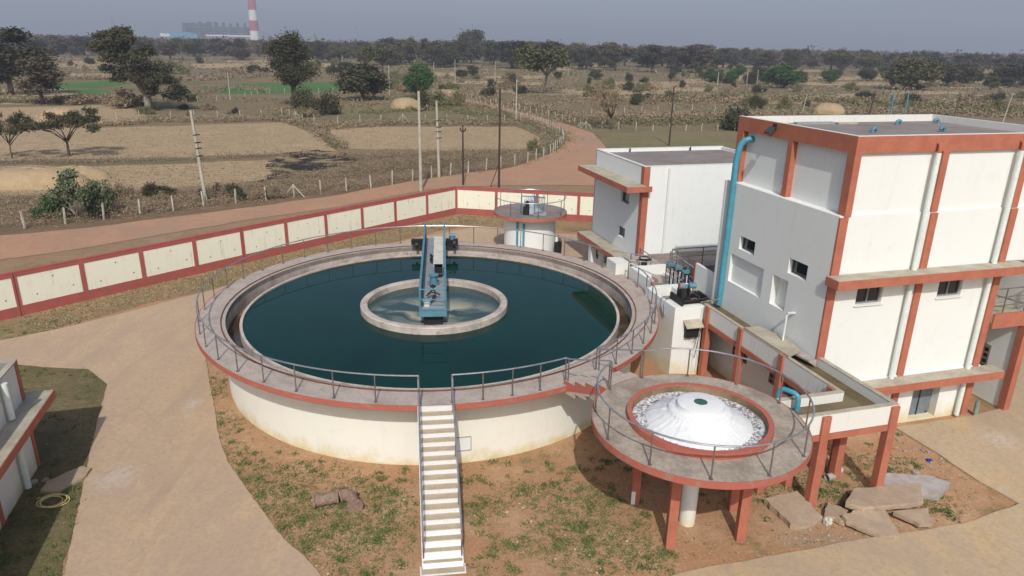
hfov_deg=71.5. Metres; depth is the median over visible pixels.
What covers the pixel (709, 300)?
tie pipe
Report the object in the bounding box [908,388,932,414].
door
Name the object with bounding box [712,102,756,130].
roadside bush
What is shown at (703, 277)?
parapet wall
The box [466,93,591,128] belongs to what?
wire fence
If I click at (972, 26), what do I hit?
sky
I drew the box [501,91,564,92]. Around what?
stubble field
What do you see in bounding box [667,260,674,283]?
sluice gate
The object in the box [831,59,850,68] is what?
belt tree
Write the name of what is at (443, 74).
stubble field
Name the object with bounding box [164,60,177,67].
field bush
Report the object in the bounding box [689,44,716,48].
belt tree
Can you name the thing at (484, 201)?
boundary wall
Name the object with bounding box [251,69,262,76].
field bush
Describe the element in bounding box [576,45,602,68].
belt tree
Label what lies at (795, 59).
belt tree
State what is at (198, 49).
belt tree
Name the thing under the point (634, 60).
belt tree
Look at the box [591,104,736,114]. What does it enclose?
wire fence
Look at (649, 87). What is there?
field bush
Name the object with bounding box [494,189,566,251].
sludge tank
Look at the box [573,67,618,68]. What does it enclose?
stubble field
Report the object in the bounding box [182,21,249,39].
power station
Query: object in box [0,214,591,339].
verge
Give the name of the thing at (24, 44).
belt tree
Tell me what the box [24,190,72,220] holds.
roadside bush
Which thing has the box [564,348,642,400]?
aerator steps
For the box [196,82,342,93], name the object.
crop field
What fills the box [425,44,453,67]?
belt tree
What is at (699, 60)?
belt tree
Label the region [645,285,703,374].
mixing tower
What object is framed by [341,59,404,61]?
stubble field
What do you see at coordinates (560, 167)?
road
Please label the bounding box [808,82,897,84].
stubble field
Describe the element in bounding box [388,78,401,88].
field bush
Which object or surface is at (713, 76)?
belt tree
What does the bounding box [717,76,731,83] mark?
field bush
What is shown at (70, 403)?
verge
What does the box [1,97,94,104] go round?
stubble field
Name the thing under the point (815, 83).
stubble field
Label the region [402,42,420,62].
belt tree
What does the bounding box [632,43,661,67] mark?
belt tree
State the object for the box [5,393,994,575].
clods
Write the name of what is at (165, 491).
path
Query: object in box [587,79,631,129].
field tree
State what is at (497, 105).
wire fence
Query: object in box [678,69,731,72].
stubble field
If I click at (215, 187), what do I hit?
field bush
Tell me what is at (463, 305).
water
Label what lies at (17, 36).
field tree
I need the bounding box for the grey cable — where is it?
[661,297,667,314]
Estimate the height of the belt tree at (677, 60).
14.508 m
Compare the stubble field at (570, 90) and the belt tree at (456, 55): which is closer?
the stubble field at (570, 90)
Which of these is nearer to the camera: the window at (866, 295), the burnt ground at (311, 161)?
the window at (866, 295)
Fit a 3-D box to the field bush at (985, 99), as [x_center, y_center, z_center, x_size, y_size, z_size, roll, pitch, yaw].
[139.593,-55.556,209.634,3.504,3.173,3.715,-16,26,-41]
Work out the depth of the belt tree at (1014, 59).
461.46 m
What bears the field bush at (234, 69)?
on the ground at (248, 107)
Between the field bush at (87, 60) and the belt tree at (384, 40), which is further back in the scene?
the belt tree at (384, 40)
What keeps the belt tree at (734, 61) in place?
on the stubble field at (692, 70)
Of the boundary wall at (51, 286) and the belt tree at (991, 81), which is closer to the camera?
the boundary wall at (51, 286)
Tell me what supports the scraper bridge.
on the settling tank at (357, 422)
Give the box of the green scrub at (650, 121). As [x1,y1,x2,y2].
[0,55,1023,180]
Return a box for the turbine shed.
[159,32,197,39]
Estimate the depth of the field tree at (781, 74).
265.20 m
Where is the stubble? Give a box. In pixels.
[0,106,538,194]
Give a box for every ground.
[0,35,1023,314]
[0,146,557,234]
[250,149,357,182]
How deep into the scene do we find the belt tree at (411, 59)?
489.44 m
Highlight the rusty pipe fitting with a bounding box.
[312,488,362,512]
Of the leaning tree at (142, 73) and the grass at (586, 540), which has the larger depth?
the leaning tree at (142, 73)
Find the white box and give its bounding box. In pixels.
[606,256,637,277]
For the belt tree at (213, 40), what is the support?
on the ground at (248, 107)
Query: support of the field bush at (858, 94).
on the ground at (248, 107)
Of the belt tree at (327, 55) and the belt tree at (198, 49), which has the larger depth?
the belt tree at (198, 49)
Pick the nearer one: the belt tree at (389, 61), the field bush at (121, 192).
the field bush at (121, 192)
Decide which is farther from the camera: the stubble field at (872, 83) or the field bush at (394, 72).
the stubble field at (872, 83)
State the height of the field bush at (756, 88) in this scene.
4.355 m
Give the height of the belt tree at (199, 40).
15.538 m
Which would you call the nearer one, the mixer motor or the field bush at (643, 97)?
the mixer motor
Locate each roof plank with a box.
[793,121,834,124]
[835,122,857,123]
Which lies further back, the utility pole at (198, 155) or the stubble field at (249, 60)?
the stubble field at (249, 60)
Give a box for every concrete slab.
[40,466,90,493]
[764,491,822,529]
[824,502,847,525]
[841,510,900,539]
[845,483,923,511]
[884,473,950,500]
[893,508,932,527]
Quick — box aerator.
[591,348,814,550]
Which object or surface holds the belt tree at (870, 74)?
on the ground at (248, 107)
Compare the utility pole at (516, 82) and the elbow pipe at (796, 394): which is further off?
the utility pole at (516, 82)
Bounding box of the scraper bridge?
[411,222,457,324]
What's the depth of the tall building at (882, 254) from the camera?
26.88 m
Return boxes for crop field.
[54,81,133,88]
[63,89,110,93]
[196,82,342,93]
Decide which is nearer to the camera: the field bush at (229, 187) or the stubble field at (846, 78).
the field bush at (229, 187)
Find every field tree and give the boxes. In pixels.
[0,26,59,94]
[0,48,10,83]
[0,110,33,157]
[7,52,71,104]
[7,105,105,155]
[253,27,321,105]
[330,60,393,99]
[358,42,404,72]
[399,59,437,94]
[453,25,484,63]
[512,39,575,93]
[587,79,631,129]
[763,62,804,87]
[878,56,946,89]
[937,62,983,84]
[984,62,1023,81]
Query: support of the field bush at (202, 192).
on the rough ground at (99, 221)
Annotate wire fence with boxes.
[2,144,550,228]
[170,108,520,122]
[176,88,333,101]
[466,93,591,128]
[469,97,527,116]
[532,114,563,151]
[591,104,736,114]
[602,121,735,130]
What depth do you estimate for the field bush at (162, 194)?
65.14 m
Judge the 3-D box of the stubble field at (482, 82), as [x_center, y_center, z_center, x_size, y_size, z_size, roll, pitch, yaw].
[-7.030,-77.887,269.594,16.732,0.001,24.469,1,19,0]
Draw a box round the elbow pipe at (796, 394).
[775,387,800,411]
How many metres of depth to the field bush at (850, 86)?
260.68 m
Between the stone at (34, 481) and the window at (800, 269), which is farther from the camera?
the window at (800, 269)
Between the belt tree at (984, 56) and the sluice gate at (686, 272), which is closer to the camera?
the sluice gate at (686, 272)
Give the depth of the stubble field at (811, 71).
485.56 m
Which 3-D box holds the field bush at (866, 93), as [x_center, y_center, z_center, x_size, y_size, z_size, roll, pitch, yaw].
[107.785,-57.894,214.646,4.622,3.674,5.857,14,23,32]
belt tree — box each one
[7,42,26,53]
[24,38,49,50]
[42,34,72,55]
[66,41,80,55]
[68,36,92,54]
[129,38,157,53]
[153,43,180,58]
[165,36,193,59]
[184,38,204,55]
[186,42,209,56]
[203,38,222,55]
[208,42,220,54]
[214,37,252,59]
[226,40,249,59]
[248,39,265,45]
[305,41,315,57]
[310,40,331,61]
[323,41,345,60]
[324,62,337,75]
[327,44,352,60]
[335,62,349,71]
[338,41,353,57]
[348,45,362,62]
[351,40,371,45]
[355,47,372,63]
[371,38,406,47]
[375,43,392,64]
[388,36,401,63]
[392,45,409,64]
[400,35,430,63]
[400,40,418,60]
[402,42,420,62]
[417,38,440,65]
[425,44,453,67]
[436,39,452,54]
[436,44,460,66]
[444,38,474,65]
[455,70,468,77]
[467,65,479,75]
[480,39,498,55]
[480,41,500,64]
[483,47,499,63]
[491,40,530,68]
[491,42,518,67]
[498,40,514,64]
[508,71,517,84]
[530,39,564,48]
[553,71,561,77]
[560,47,575,66]
[565,42,582,63]
[565,46,596,68]
[574,47,601,67]
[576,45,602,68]
[588,69,604,79]
[591,41,624,67]
[598,42,637,70]
[598,46,619,67]
[625,72,633,81]
[630,45,648,66]
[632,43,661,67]
[632,44,667,71]
[657,46,672,67]
[664,47,695,71]
[667,68,677,80]
[668,65,680,73]
[673,43,700,69]
[674,43,718,70]
[681,70,689,75]
[688,46,719,69]
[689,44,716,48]
[695,64,702,75]
[697,67,715,80]
[706,70,724,81]
[710,52,727,68]
[715,48,738,67]
[724,53,739,69]
[725,70,738,83]
[732,64,748,75]
[734,47,752,63]
[741,69,759,83]
[750,66,767,79]
[751,49,766,53]
[752,51,764,66]
[754,50,774,67]
[755,52,782,69]
[759,74,770,83]
[780,47,800,53]
[780,49,803,68]
[783,51,800,69]
[794,48,812,64]
[798,68,808,82]
[802,54,820,68]
[816,49,837,69]
[821,69,841,83]
[826,47,856,69]
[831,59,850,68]
[834,69,843,75]
[853,54,882,68]
[856,54,884,68]
[859,68,878,79]
[862,49,882,67]
[877,53,896,68]
[878,64,891,74]
[882,56,900,70]
[898,52,914,60]
[912,50,926,57]
[925,51,941,62]
[925,57,950,64]
[951,55,985,67]
[956,51,992,67]
[958,56,981,67]
[972,71,985,81]
[982,75,1001,89]
[985,54,1001,68]
[988,57,1011,69]
[996,53,1023,72]
[1000,77,1016,87]
[1006,55,1022,62]
[1018,77,1023,85]
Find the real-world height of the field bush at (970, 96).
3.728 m
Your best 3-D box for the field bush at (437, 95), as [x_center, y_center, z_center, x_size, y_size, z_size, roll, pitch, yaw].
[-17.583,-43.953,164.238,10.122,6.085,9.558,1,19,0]
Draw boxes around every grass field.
[268,95,486,118]
[597,131,737,148]
[673,106,812,115]
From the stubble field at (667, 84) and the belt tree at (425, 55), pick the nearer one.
the stubble field at (667, 84)
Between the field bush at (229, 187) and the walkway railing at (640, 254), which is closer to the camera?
the walkway railing at (640, 254)
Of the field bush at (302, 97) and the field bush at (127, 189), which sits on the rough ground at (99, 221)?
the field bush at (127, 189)
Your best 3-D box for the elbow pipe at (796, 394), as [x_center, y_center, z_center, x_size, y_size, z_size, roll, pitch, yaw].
[9.004,3.844,23.282,0.203,1.204,0.844,-16,25,-41]
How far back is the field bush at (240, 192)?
65.78 m
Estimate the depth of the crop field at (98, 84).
215.48 m
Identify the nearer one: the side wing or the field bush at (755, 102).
the side wing
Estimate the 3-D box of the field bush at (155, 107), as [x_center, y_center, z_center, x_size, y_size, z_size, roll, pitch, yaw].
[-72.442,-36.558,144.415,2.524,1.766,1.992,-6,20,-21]
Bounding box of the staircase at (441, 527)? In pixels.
[417,376,465,575]
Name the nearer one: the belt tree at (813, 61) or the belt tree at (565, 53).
the belt tree at (565, 53)
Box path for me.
[0,227,588,575]
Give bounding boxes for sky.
[0,0,1023,53]
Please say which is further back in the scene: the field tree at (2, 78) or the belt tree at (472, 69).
the belt tree at (472, 69)
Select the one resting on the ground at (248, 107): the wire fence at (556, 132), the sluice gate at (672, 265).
the wire fence at (556, 132)
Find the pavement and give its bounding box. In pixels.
[672,356,1023,575]
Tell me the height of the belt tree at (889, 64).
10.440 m
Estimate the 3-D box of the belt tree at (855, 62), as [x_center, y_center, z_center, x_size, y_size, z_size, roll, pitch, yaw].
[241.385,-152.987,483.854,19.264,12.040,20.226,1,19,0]
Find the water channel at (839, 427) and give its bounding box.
[698,303,900,507]
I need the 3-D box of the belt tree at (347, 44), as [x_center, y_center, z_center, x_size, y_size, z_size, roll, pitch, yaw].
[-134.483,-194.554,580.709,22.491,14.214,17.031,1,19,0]
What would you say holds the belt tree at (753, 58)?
on the ground at (248, 107)
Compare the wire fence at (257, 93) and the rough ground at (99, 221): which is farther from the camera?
the wire fence at (257, 93)
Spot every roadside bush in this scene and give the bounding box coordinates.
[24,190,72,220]
[36,165,98,220]
[76,178,117,216]
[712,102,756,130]
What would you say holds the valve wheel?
attached to the inlet chamber
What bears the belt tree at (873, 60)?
on the ground at (248, 107)
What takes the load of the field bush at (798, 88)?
on the ground at (248, 107)
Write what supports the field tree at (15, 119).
on the stubble field at (143, 135)
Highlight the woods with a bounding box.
[0,34,1023,71]
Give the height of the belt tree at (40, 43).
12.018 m
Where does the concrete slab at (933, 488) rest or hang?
on the yard soil
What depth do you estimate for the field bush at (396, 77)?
249.41 m
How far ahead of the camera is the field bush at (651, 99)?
183.86 m
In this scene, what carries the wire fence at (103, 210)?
on the rough ground at (99, 221)
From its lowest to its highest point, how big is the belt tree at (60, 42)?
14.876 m
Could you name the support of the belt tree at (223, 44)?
on the ground at (248, 107)
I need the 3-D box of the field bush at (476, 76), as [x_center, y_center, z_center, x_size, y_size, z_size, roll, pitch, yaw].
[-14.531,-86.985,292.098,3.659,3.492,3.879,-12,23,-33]
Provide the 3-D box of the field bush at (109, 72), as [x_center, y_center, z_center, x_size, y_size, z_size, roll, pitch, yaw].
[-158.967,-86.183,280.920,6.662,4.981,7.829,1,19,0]
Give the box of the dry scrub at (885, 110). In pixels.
[0,54,1023,231]
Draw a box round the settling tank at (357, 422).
[194,225,658,464]
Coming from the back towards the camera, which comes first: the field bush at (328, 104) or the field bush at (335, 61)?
the field bush at (335, 61)
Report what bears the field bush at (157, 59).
on the ground at (248, 107)
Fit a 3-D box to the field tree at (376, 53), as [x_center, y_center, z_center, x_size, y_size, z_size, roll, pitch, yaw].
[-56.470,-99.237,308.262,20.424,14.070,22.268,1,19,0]
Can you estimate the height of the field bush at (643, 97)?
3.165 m
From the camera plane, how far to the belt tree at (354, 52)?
423.43 m
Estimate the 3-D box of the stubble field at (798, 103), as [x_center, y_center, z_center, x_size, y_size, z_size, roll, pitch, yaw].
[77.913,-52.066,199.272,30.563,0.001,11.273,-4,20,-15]
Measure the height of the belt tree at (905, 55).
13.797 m
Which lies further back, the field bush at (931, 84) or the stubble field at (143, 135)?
the field bush at (931, 84)
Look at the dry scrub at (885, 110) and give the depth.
127.61 m
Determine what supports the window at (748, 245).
in the tall building at (882, 254)
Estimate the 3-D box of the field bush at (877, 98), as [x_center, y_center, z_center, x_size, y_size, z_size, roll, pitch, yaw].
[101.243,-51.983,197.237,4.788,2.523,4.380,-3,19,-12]
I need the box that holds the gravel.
[765,432,973,545]
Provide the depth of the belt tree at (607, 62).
448.72 m
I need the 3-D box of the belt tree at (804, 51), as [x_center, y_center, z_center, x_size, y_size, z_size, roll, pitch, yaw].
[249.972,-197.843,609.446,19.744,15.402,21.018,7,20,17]
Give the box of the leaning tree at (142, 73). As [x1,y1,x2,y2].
[85,24,200,108]
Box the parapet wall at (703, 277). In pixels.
[692,262,713,299]
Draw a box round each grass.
[0,214,1010,575]
[0,318,1015,575]
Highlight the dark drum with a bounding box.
[554,237,561,252]
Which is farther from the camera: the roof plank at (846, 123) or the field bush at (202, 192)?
the field bush at (202, 192)
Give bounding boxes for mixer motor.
[670,283,708,305]
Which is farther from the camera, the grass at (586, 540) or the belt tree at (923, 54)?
the belt tree at (923, 54)
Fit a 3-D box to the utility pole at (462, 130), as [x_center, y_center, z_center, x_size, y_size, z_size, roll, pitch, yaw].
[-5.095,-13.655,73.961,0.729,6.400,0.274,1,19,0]
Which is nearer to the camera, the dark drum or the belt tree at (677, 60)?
the dark drum
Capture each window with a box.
[619,226,624,236]
[622,192,629,203]
[742,237,754,253]
[791,259,807,278]
[853,287,882,306]
[935,280,961,299]
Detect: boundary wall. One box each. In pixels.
[0,272,21,320]
[11,227,244,315]
[241,198,395,262]
[394,186,455,227]
[456,186,593,221]
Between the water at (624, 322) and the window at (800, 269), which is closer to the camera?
the window at (800, 269)
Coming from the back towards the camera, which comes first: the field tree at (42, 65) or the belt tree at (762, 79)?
the belt tree at (762, 79)
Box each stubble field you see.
[0,89,72,95]
[0,105,145,125]
[0,122,335,160]
[0,160,272,195]
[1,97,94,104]
[53,63,81,66]
[63,64,107,65]
[71,73,111,76]
[73,61,112,63]
[173,59,257,61]
[182,77,259,78]
[190,63,270,66]
[193,65,223,67]
[227,60,314,61]
[329,126,538,150]
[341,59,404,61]
[408,72,455,75]
[432,80,499,83]
[442,81,472,83]
[473,81,508,83]
[478,89,574,91]
[483,76,548,78]
[484,82,542,84]
[499,67,572,69]
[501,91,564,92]
[512,91,665,94]
[563,72,602,75]
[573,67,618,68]
[614,82,688,86]
[614,87,718,91]
[677,79,711,83]
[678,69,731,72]
[763,82,840,83]
[768,100,828,103]
[769,95,851,98]
[789,76,876,79]
[793,70,833,71]
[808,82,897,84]
[856,83,889,84]
[891,91,970,93]
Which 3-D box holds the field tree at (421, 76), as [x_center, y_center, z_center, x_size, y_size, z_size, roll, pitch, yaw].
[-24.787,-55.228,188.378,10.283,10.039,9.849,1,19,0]
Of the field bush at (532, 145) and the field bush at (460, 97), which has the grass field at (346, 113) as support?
the field bush at (460, 97)
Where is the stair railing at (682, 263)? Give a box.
[666,251,693,282]
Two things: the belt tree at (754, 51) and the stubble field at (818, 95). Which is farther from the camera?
the belt tree at (754, 51)
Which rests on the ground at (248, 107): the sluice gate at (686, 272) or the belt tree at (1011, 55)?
the belt tree at (1011, 55)
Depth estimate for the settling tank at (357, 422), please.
26.27 m
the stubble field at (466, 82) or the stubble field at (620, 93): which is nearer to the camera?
the stubble field at (620, 93)
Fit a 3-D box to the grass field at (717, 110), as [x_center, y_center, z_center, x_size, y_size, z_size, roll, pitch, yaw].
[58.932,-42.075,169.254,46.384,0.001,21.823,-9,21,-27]
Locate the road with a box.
[0,94,604,259]
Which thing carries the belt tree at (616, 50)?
on the ground at (248, 107)
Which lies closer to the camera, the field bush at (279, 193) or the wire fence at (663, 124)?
the field bush at (279, 193)
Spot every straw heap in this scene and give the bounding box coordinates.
[0,166,90,189]
[38,108,79,120]
[53,165,110,179]
[390,98,422,108]
[432,89,458,94]
[812,103,845,114]
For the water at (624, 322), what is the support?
in the settling tank at (357, 422)
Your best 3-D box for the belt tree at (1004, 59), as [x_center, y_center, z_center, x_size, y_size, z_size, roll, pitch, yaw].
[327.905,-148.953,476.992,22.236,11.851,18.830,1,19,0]
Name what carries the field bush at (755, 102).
on the grass field at (717, 110)
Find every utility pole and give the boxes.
[189,110,207,204]
[411,91,426,190]
[435,100,441,177]
[459,125,465,184]
[490,89,500,187]
[512,79,521,119]
[668,87,678,145]
[868,91,875,114]
[1002,93,1014,121]
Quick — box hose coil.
[36,493,69,507]
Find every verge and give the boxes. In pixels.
[0,185,593,273]
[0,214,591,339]
[0,365,106,575]
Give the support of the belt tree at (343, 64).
on the ground at (248, 107)
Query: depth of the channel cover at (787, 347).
27.61 m
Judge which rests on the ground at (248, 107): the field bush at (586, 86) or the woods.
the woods
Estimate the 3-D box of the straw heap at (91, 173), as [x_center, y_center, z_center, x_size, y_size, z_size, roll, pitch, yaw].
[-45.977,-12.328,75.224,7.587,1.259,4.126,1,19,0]
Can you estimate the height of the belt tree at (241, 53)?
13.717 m
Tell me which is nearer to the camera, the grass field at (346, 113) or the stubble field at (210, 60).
the grass field at (346, 113)
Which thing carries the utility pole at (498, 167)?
on the verge at (15, 264)
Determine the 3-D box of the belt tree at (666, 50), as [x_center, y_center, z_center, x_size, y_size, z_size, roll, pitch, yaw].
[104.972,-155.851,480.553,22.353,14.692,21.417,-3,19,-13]
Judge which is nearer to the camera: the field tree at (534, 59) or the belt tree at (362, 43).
the field tree at (534, 59)
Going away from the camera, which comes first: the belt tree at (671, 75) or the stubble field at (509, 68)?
the belt tree at (671, 75)
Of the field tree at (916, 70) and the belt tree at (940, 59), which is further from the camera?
the belt tree at (940, 59)
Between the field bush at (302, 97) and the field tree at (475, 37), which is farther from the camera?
the field tree at (475, 37)
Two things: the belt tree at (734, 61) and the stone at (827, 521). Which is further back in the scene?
the belt tree at (734, 61)
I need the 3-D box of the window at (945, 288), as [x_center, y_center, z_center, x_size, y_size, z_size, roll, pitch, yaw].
[16.722,-0.059,27.200,1.240,0.890,0.220,-4,20,-15]
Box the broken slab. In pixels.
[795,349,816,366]
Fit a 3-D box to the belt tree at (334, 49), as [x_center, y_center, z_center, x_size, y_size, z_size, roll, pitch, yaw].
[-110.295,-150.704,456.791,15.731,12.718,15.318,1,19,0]
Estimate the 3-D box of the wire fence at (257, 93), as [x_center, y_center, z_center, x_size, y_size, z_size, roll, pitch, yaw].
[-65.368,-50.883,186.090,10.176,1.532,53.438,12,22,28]
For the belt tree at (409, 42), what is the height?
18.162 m
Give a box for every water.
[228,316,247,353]
[243,256,616,387]
[368,286,499,325]
[609,295,629,343]
[691,290,875,414]
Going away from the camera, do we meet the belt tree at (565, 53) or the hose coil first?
the hose coil
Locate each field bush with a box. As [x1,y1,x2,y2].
[60,91,101,104]
[83,56,95,63]
[97,64,114,73]
[97,87,153,107]
[100,180,140,199]
[108,183,131,200]
[124,189,142,197]
[134,105,155,114]
[140,181,171,197]
[150,104,160,109]
[153,57,163,62]
[156,190,169,199]
[158,186,178,196]
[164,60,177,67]
[169,64,190,73]
[177,103,188,108]
[194,187,208,199]
[195,55,203,63]
[199,102,218,109]
[206,179,227,198]
[222,182,239,198]
[223,67,245,73]
[231,107,238,113]
[233,187,247,199]
[244,62,270,73]
[250,182,276,198]
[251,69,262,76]
[266,181,287,198]
[286,85,316,109]
[297,105,306,113]
[299,107,320,116]
[301,57,324,70]
[307,88,343,114]
[331,57,339,64]
[387,68,402,77]
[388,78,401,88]
[390,74,401,83]
[392,82,409,91]
[413,87,430,107]
[414,84,457,107]
[438,83,448,88]
[444,78,461,90]
[449,86,466,105]
[472,72,479,78]
[479,85,497,96]
[487,78,496,86]
[495,78,515,89]
[501,72,513,79]
[507,73,522,79]
[513,85,527,93]
[527,135,541,152]
[581,85,602,96]
[582,83,589,90]
[601,77,616,88]
[607,91,624,101]
[617,79,634,90]
[629,92,644,104]
[631,82,646,91]
[639,76,649,83]
[642,92,653,99]
[644,81,656,90]
[646,95,657,103]
[659,87,678,101]
[679,79,686,86]
[704,84,712,91]
[716,85,736,96]
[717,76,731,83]
[740,97,750,105]
[749,93,768,108]
[751,83,768,93]
[776,95,792,109]
[791,80,802,91]
[842,81,860,90]
[854,90,869,97]
[861,90,876,98]
[867,96,881,102]
[904,91,922,102]
[915,83,924,88]
[927,80,939,86]
[947,81,962,86]
[954,92,982,104]
[979,96,992,102]
[984,95,1008,110]
[989,91,1007,101]
[1015,90,1023,98]
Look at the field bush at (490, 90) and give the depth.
195.48 m
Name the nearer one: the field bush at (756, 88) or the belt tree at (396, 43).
the field bush at (756, 88)
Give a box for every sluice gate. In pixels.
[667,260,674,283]
[675,263,683,283]
[681,267,690,283]
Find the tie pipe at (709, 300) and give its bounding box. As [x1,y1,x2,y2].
[700,299,720,304]
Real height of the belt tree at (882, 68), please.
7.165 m
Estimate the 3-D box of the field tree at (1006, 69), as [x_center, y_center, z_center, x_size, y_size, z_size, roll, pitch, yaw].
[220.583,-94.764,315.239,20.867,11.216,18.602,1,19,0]
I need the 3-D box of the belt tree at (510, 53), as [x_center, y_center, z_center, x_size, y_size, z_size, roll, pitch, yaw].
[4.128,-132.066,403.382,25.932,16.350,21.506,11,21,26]
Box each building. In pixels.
[0,359,55,528]
[577,146,734,266]
[707,93,1023,422]
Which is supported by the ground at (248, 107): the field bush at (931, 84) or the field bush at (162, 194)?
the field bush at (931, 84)
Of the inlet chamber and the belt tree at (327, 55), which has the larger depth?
the belt tree at (327, 55)
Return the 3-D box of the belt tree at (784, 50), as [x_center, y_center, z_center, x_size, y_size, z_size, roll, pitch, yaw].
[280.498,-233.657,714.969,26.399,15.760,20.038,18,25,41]
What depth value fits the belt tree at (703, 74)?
309.86 m
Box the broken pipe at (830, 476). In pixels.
[824,473,835,480]
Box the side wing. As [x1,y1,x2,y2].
[972,261,1023,409]
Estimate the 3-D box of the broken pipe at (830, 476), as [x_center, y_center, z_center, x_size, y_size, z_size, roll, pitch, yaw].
[11.106,6.593,24.850,0.300,0.260,0.260,-7,20,-22]
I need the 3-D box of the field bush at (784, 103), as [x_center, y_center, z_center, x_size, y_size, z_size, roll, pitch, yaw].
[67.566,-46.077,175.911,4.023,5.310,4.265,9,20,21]
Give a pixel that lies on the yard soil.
(981, 500)
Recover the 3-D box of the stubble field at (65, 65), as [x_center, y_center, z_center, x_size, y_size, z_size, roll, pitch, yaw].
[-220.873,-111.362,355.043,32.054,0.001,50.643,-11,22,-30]
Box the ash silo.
[309,34,321,41]
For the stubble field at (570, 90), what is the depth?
229.12 m
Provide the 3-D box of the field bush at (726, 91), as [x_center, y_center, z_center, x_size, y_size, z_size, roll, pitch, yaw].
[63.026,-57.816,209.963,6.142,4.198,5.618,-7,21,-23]
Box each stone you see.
[31,479,37,484]
[823,516,832,525]
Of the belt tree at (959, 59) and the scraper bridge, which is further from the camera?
the belt tree at (959, 59)
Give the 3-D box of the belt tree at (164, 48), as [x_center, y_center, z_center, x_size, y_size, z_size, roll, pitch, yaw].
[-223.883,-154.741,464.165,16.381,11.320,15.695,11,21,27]
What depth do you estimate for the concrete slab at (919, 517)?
22.61 m
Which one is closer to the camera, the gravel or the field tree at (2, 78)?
the gravel
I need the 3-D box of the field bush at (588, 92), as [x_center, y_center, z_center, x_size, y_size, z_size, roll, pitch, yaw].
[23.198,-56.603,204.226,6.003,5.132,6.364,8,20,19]
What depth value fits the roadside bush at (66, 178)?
56.44 m
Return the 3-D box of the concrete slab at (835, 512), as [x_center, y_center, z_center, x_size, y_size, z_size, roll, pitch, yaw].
[10.433,7.274,22.896,0.696,0.266,0.897,12,22,29]
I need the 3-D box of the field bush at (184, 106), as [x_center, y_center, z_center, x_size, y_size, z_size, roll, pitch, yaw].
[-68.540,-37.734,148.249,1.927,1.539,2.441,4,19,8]
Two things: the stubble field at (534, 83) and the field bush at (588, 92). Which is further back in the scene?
the stubble field at (534, 83)
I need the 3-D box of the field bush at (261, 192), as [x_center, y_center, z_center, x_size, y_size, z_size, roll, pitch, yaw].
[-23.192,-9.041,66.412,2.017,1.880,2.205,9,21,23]
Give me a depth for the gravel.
22.24 m
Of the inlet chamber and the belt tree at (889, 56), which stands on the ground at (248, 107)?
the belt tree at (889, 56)
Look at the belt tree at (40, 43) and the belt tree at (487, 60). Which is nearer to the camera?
the belt tree at (40, 43)
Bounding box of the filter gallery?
[624,246,716,282]
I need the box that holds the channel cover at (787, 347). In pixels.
[744,326,800,357]
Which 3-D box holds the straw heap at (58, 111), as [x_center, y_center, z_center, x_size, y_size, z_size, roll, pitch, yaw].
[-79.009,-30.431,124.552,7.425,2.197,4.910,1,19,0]
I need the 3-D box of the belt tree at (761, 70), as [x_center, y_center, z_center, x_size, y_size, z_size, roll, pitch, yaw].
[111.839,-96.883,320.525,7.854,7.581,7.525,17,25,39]
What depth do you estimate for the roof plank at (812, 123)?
30.22 m
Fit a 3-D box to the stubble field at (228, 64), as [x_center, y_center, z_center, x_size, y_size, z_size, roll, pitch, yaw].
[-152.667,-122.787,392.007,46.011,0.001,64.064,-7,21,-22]
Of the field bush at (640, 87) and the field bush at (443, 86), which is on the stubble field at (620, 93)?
the field bush at (640, 87)
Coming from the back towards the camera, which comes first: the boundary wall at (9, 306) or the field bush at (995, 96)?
the field bush at (995, 96)
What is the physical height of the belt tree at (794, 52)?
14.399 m
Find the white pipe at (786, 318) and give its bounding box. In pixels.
[782,311,795,339]
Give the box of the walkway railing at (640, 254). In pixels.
[611,248,681,281]
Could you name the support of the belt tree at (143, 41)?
on the ground at (248, 107)
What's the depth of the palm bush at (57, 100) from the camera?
152.33 m
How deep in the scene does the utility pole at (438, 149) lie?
77.25 m
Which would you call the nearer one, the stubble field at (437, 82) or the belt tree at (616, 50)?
the stubble field at (437, 82)
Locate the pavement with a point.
(985, 449)
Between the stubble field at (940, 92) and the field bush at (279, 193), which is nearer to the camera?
the field bush at (279, 193)
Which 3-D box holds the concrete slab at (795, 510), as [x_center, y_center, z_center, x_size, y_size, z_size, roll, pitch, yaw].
[9.129,7.209,22.945,1.314,0.318,1.568,-5,20,-17]
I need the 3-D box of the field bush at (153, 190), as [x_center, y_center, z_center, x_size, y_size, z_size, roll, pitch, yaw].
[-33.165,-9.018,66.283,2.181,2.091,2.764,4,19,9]
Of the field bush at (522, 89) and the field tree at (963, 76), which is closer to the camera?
the field bush at (522, 89)
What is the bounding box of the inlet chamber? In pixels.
[629,264,691,290]
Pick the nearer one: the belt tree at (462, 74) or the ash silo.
the belt tree at (462, 74)
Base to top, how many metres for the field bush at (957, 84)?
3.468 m
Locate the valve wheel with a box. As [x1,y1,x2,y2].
[636,256,650,265]
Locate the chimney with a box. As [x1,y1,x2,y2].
[248,0,259,40]
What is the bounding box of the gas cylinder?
[973,400,979,414]
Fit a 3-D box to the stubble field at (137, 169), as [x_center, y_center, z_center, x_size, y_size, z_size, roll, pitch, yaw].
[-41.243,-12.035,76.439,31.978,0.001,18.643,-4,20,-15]
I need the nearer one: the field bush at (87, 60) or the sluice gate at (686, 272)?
the sluice gate at (686, 272)
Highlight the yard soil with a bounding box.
[29,220,1016,575]

